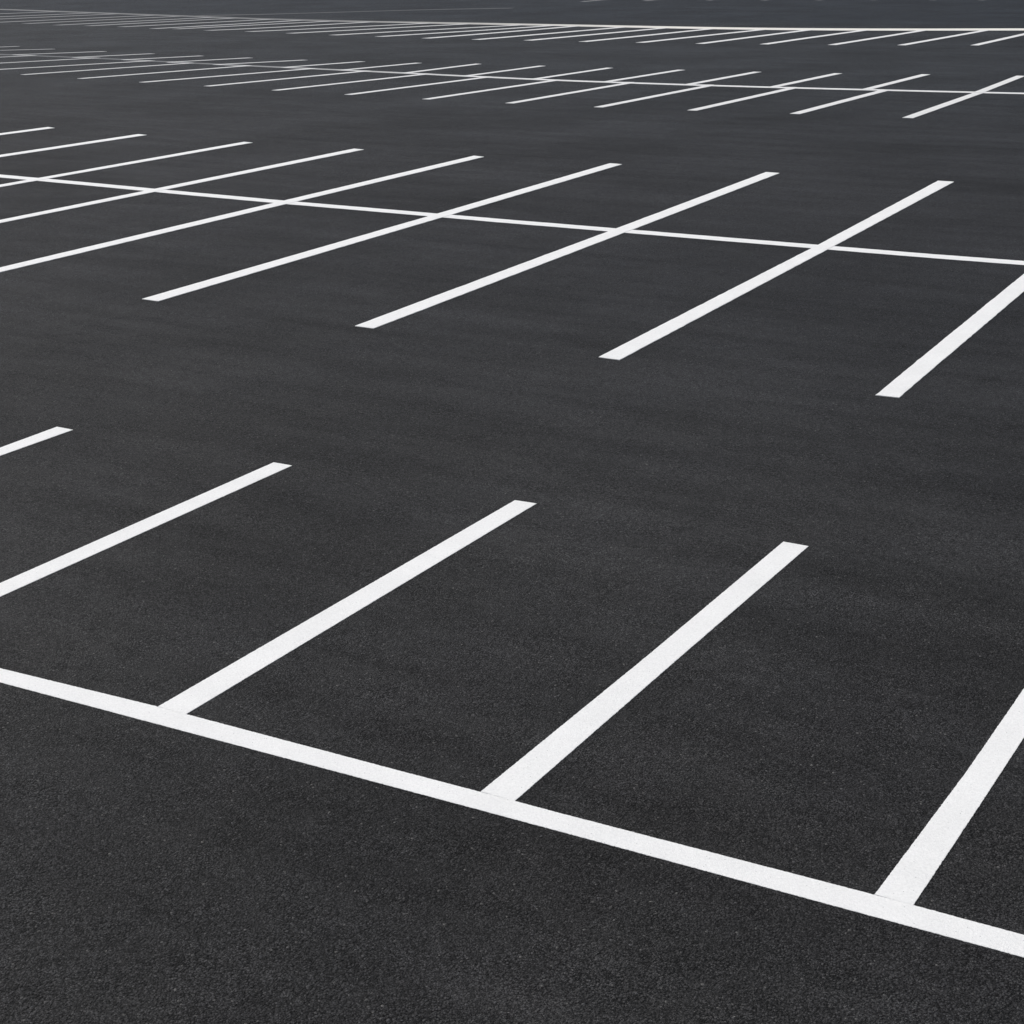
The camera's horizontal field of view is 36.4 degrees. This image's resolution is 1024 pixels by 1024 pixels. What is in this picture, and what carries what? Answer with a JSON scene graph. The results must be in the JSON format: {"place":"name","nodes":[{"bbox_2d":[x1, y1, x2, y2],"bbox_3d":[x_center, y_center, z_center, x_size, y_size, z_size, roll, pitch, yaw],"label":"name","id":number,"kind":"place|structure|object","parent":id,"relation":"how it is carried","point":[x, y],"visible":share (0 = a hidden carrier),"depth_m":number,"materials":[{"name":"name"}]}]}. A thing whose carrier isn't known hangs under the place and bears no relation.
{"place":"outdoors","nodes":[
{"label":"outdoors","id":0,"kind":"place"},
{"bbox_2d":[0,0,1023,1023],"bbox_3d":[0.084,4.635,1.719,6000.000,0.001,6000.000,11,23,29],"label":"ground","id":1,"kind":"structure","parent":0,"point":[837,699],"depth_m":14.37,"materials":[{"name":"black asphalt"}]},
{"bbox_2d":[0,127,51,134],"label":"stall line","id":2,"kind":"object","parent":1,"relation":"on","point":[36,129],"visible":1,"depth_m":43.64,"materials":[{"name":"white paint"}]},
{"bbox_2d":[0,427,71,455],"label":"stall line","id":3,"kind":"object","parent":1,"relation":"on","point":[34,439],"visible":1,"depth_m":16.52,"materials":[{"name":"white paint"}]},
{"bbox_2d":[0,13,85,16],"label":"stall line","id":4,"kind":"object","parent":1,"relation":"on","point":[48,14],"visible":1,"depth_m":112.81,"materials":[{"name":"paint"}]},
{"bbox_2d":[8,51,106,56],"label":"stall line","id":5,"kind":"object","parent":1,"relation":"on","point":[50,53],"visible":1,"depth_m":73.68,"materials":[{"name":"paint"}]},
{"bbox_2d":[6,14,109,18],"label":"stall line","id":6,"kind":"object","parent":1,"relation":"on","point":[58,16],"visible":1,"depth_m":110.08,"materials":[{"name":"paint"}]},
{"bbox_2d":[0,134,143,156],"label":"stall line","id":7,"kind":"object","parent":1,"relation":"on","point":[64,146],"visible":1,"depth_m":40.29,"materials":[{"name":"white paint"}]},
{"bbox_2d":[6,54,140,62],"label":"stall line","id":8,"kind":"object","parent":1,"relation":"on","point":[74,57],"visible":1,"depth_m":70.14,"materials":[{"name":"paint"}]},
{"bbox_2d":[0,15,154,22],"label":"stall line","id":9,"kind":"object","parent":1,"relation":"on","point":[80,18],"visible":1,"depth_m":106.56,"materials":[{"name":"paint"}]},
{"bbox_2d":[0,56,194,69],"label":"stall line","id":10,"kind":"object","parent":1,"relation":"on","point":[104,63],"visible":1,"depth_m":67.44,"materials":[{"name":"paint"}]},
{"bbox_2d":[22,16,180,23],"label":"stall line","id":11,"kind":"object","parent":1,"relation":"on","point":[97,20],"visible":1,"depth_m":103.78,"materials":[{"name":"paint"}]},
{"bbox_2d":[0,142,252,186],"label":"stall line","id":12,"kind":"object","parent":1,"relation":"on","point":[117,165],"visible":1,"depth_m":36.71,"materials":[{"name":"white paint"}]},
{"bbox_2d":[20,58,243,74],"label":"stall line","id":13,"kind":"object","parent":1,"relation":"on","point":[179,62],"visible":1,"depth_m":65.14,"materials":[{"name":"paint"}]},
{"bbox_2d":[63,17,214,24],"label":"stall line","id":14,"kind":"object","parent":1,"relation":"on","point":[135,21],"visible":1,"depth_m":101.64,"materials":[{"name":"paint"}]},
{"bbox_2d":[0,462,291,596],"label":"stall line","id":15,"kind":"object","parent":1,"relation":"on","point":[85,551],"visible":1,"depth_m":13.95,"materials":[{"name":"white paint"}]},
{"bbox_2d":[89,18,233,25],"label":"stall line","id":16,"kind":"object","parent":1,"relation":"on","point":[157,22],"visible":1,"depth_m":99.90,"materials":[{"name":"paint"}]},
{"bbox_2d":[0,149,363,222],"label":"stall line","id":17,"kind":"object","parent":1,"relation":"on","point":[172,186],"visible":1,"depth_m":33.40,"materials":[{"name":"white paint"}]},
{"bbox_2d":[77,60,301,78],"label":"stall line","id":18,"kind":"object","parent":1,"relation":"on","point":[194,69],"visible":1,"depth_m":63.28,"materials":[{"name":"paint"}]},
{"bbox_2d":[122,19,271,26],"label":"stall line","id":19,"kind":"object","parent":1,"relation":"on","point":[195,23],"visible":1,"depth_m":97.87,"materials":[{"name":"paint"}]},
{"bbox_2d":[150,20,302,28],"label":"stall line","id":20,"kind":"object","parent":1,"relation":"on","point":[226,24],"visible":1,"depth_m":95.79,"materials":[{"name":"paint"}]},
{"bbox_2d":[0,156,481,271],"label":"stall line","id":21,"kind":"object","parent":1,"relation":"on","point":[136,237],"visible":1,"depth_m":29.48,"materials":[{"name":"white paint"}]},
{"bbox_2d":[179,21,329,28],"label":"stall line","id":22,"kind":"object","parent":1,"relation":"on","point":[251,25],"visible":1,"depth_m":94.49,"materials":[{"name":"paint"}]},
{"bbox_2d":[146,61,364,81],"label":"stall line","id":23,"kind":"object","parent":1,"relation":"on","point":[259,72],"visible":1,"depth_m":61.31,"materials":[{"name":"paint"}]},
{"bbox_2d":[208,22,367,30],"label":"stall line","id":24,"kind":"object","parent":1,"relation":"on","point":[290,26],"visible":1,"depth_m":92.46,"materials":[{"name":"paint"}]},
{"bbox_2d":[208,63,417,85],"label":"stall line","id":25,"kind":"object","parent":1,"relation":"on","point":[317,75],"visible":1,"depth_m":59.70,"materials":[{"name":"paint"}]},
{"bbox_2d":[245,23,429,31],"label":"stall line","id":26,"kind":"object","parent":1,"relation":"on","point":[337,27],"visible":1,"depth_m":90.51,"materials":[{"name":"paint"}]},
{"bbox_2d":[158,500,536,713],"bbox_3d":[-1.097,0.632,12.565,0.248,0.006,4.756,11,24,29],"label":"stall line","id":27,"kind":"object","parent":1,"relation":"on","point":[189,700],"visible":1,"depth_m":12.09,"materials":[{"name":"white paint"}]},
{"bbox_2d":[198,8,500,15],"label":"seam line","id":28,"kind":"object","parent":1,"relation":"on","point":[355,11],"visible":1,"depth_m":109.25,"materials":[{"name":"paint"}]},
{"bbox_2d":[275,64,477,90],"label":"stall line","id":29,"kind":"object","parent":1,"relation":"on","point":[412,72],"visible":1,"depth_m":57.93,"materials":[{"name":"paint"}]},
{"bbox_2d":[299,24,463,32],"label":"stall line","id":30,"kind":"object","parent":1,"relation":"on","point":[381,28],"visible":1,"depth_m":88.77,"materials":[{"name":"paint"}]},
{"bbox_2d":[143,163,621,300],"bbox_3d":[-1.465,-5.505,29.126,0.328,0.010,15.516,10,23,28],"label":"stall line","id":31,"kind":"object","parent":1,"relation":"on","point":[223,278],"visible":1,"depth_m":27.09,"materials":[{"name":"white paint"}]},
{"bbox_2d":[337,25,517,34],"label":"stall line","id":32,"kind":"object","parent":1,"relation":"on","point":[423,30],"visible":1,"depth_m":86.40,"materials":[{"name":"paint"}]},
{"bbox_2d":[344,66,542,94],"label":"stall line","id":33,"kind":"object","parent":1,"relation":"on","point":[473,75],"visible":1,"depth_m":56.28,"materials":[{"name":"paint"}]},
{"bbox_2d":[375,25,555,36],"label":"stall line","id":34,"kind":"object","parent":1,"relation":"on","point":[465,31],"visible":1,"depth_m":84.72,"materials":[{"name":"paint"}]},
{"bbox_2d":[430,26,577,37],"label":"stall line","id":35,"kind":"object","parent":1,"relation":"on","point":[503,32],"visible":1,"depth_m":83.30,"materials":[{"name":"paint"}]},
{"bbox_2d":[0,668,1023,957],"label":"edge line","id":36,"kind":"object","parent":1,"relation":"on","point":[886,908],"visible":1,"depth_m":9.24,"materials":[{"name":"white paint"}]},
{"bbox_2d":[0,175,1023,264],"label":"line","id":37,"kind":"object","parent":1,"relation":"on","point":[937,256],"visible":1,"depth_m":28.08,"materials":[{"name":"white paint"}]},
{"bbox_2d":[0,9,1023,30],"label":"edge line","id":38,"kind":"object","parent":1,"relation":"on","point":[911,29],"visible":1,"depth_m":85.86,"materials":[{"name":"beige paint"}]},
{"bbox_2d":[0,54,1023,93],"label":"line","id":39,"kind":"object","parent":1,"relation":"on","point":[548,80],"visible":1,"depth_m":55.51,"materials":[{"name":"paint"}]},
{"bbox_2d":[425,68,610,99],"bbox_3d":[0.651,-15.204,55.169,1.298,0.012,12.847,11,23,29],"label":"stall line","id":40,"kind":"object","parent":1,"relation":"on","point":[542,78],"visible":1,"depth_m":54.66,"materials":[{"name":"paint"}]},
{"bbox_2d":[472,27,624,39],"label":"stall line","id":41,"kind":"object","parent":1,"relation":"on","point":[547,33],"visible":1,"depth_m":81.65,"materials":[{"name":"paint"}]},
{"bbox_2d":[355,172,778,328],"bbox_3d":[1.830,-4.914,27.370,0.331,0.010,15.606,10,23,28],"label":"stall line","id":42,"kind":"object","parent":1,"relation":"on","point":[442,297],"visible":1,"depth_m":25.22,"materials":[{"name":"white paint"}]},
{"bbox_2d":[508,70,682,103],"bbox_3d":[3.179,-14.707,53.706,1.297,0.012,12.995,11,23,29],"label":"stall line","id":43,"kind":"object","parent":1,"relation":"on","point":[611,81],"visible":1,"depth_m":53.26,"materials":[{"name":"paint"}]},
{"bbox_2d":[528,28,664,40],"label":"stall line","id":44,"kind":"object","parent":1,"relation":"on","point":[594,34],"visible":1,"depth_m":80.24,"materials":[{"name":"paint"}]},
{"bbox_2d":[481,542,807,800],"bbox_3d":[1.174,1.008,11.440,0.242,0.006,4.815,11,24,30],"label":"stall line","id":45,"kind":"object","parent":1,"relation":"on","point":[523,775],"visible":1,"depth_m":10.93,"materials":[{"name":"white paint"}]},
{"bbox_2d":[579,29,709,41],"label":"stall line","id":46,"kind":"object","parent":1,"relation":"on","point":[643,35],"visible":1,"depth_m":78.72,"materials":[{"name":"paint"}]},
{"bbox_2d":[596,72,758,107],"bbox_3d":[5.843,-14.209,52.232,1.150,0.012,13.128,11,23,29],"label":"stall line","id":47,"kind":"object","parent":1,"relation":"on","point":[648,97],"visible":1,"depth_m":51.34,"materials":[{"name":"paint"}]},
{"bbox_2d":[636,30,759,42],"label":"stall line","id":48,"kind":"object","parent":1,"relation":"on","point":[696,36],"visible":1,"depth_m":77.28,"materials":[{"name":"paint"}]},
{"bbox_2d":[696,30,809,43],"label":"stall line","id":49,"kind":"object","parent":1,"relation":"on","point":[751,37],"visible":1,"depth_m":75.95,"materials":[{"name":"paint"}]},
{"bbox_2d":[690,73,841,110],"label":"stall line","id":50,"kind":"object","parent":1,"relation":"on","point":[754,96],"visible":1,"depth_m":50.45,"materials":[{"name":"paint"}]},
{"bbox_2d":[599,181,952,359],"bbox_3d":[5.083,-4.354,25.701,0.340,0.010,15.842,10,23,28],"label":"stall line","id":51,"kind":"object","parent":1,"relation":"on","point":[653,335],"visible":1,"depth_m":23.36,"materials":[{"name":"white paint"}]},
{"bbox_2d":[764,30,866,43],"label":"stall line","id":52,"kind":"object","parent":1,"relation":"on","point":[814,37],"visible":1,"depth_m":75.17,"materials":[{"name":"paint"}]},
{"bbox_2d":[790,74,929,113],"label":"stall line","id":53,"kind":"object","parent":1,"relation":"on","point":[856,97],"visible":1,"depth_m":49.06,"materials":[{"name":"paint"}]},
{"bbox_2d":[829,30,925,44],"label":"stall line","id":54,"kind":"object","parent":1,"relation":"on","point":[877,37],"visible":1,"depth_m":74.26,"materials":[{"name":"paint"}]},
{"bbox_2d":[900,30,988,44],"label":"stall line","id":55,"kind":"object","parent":1,"relation":"on","point":[944,37],"visible":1,"depth_m":73.47,"materials":[{"name":"paint"}]},
{"bbox_2d":[874,689,1023,904],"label":"stall line","id":56,"kind":"object","parent":1,"relation":"on","point":[909,877],"visible":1,"depth_m":9.24,"materials":[{"name":"white paint"}]},
{"bbox_2d":[876,274,1023,397],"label":"stall line","id":57,"kind":"object","parent":1,"relation":"on","point":[899,386],"visible":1,"depth_m":19.69,"materials":[{"name":"white paint"}]},
{"bbox_2d":[902,76,1023,117],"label":"stall line","id":58,"kind":"object","parent":1,"relation":"on","point":[951,102],"visible":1,"depth_m":47.45,"materials":[{"name":"paint"}]},
{"bbox_2d":[973,33,1023,44],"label":"stall line","id":59,"kind":"object","parent":1,"relation":"on","point":[991,41],"visible":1,"depth_m":71.53,"materials":[{"name":"paint"}]}
]}

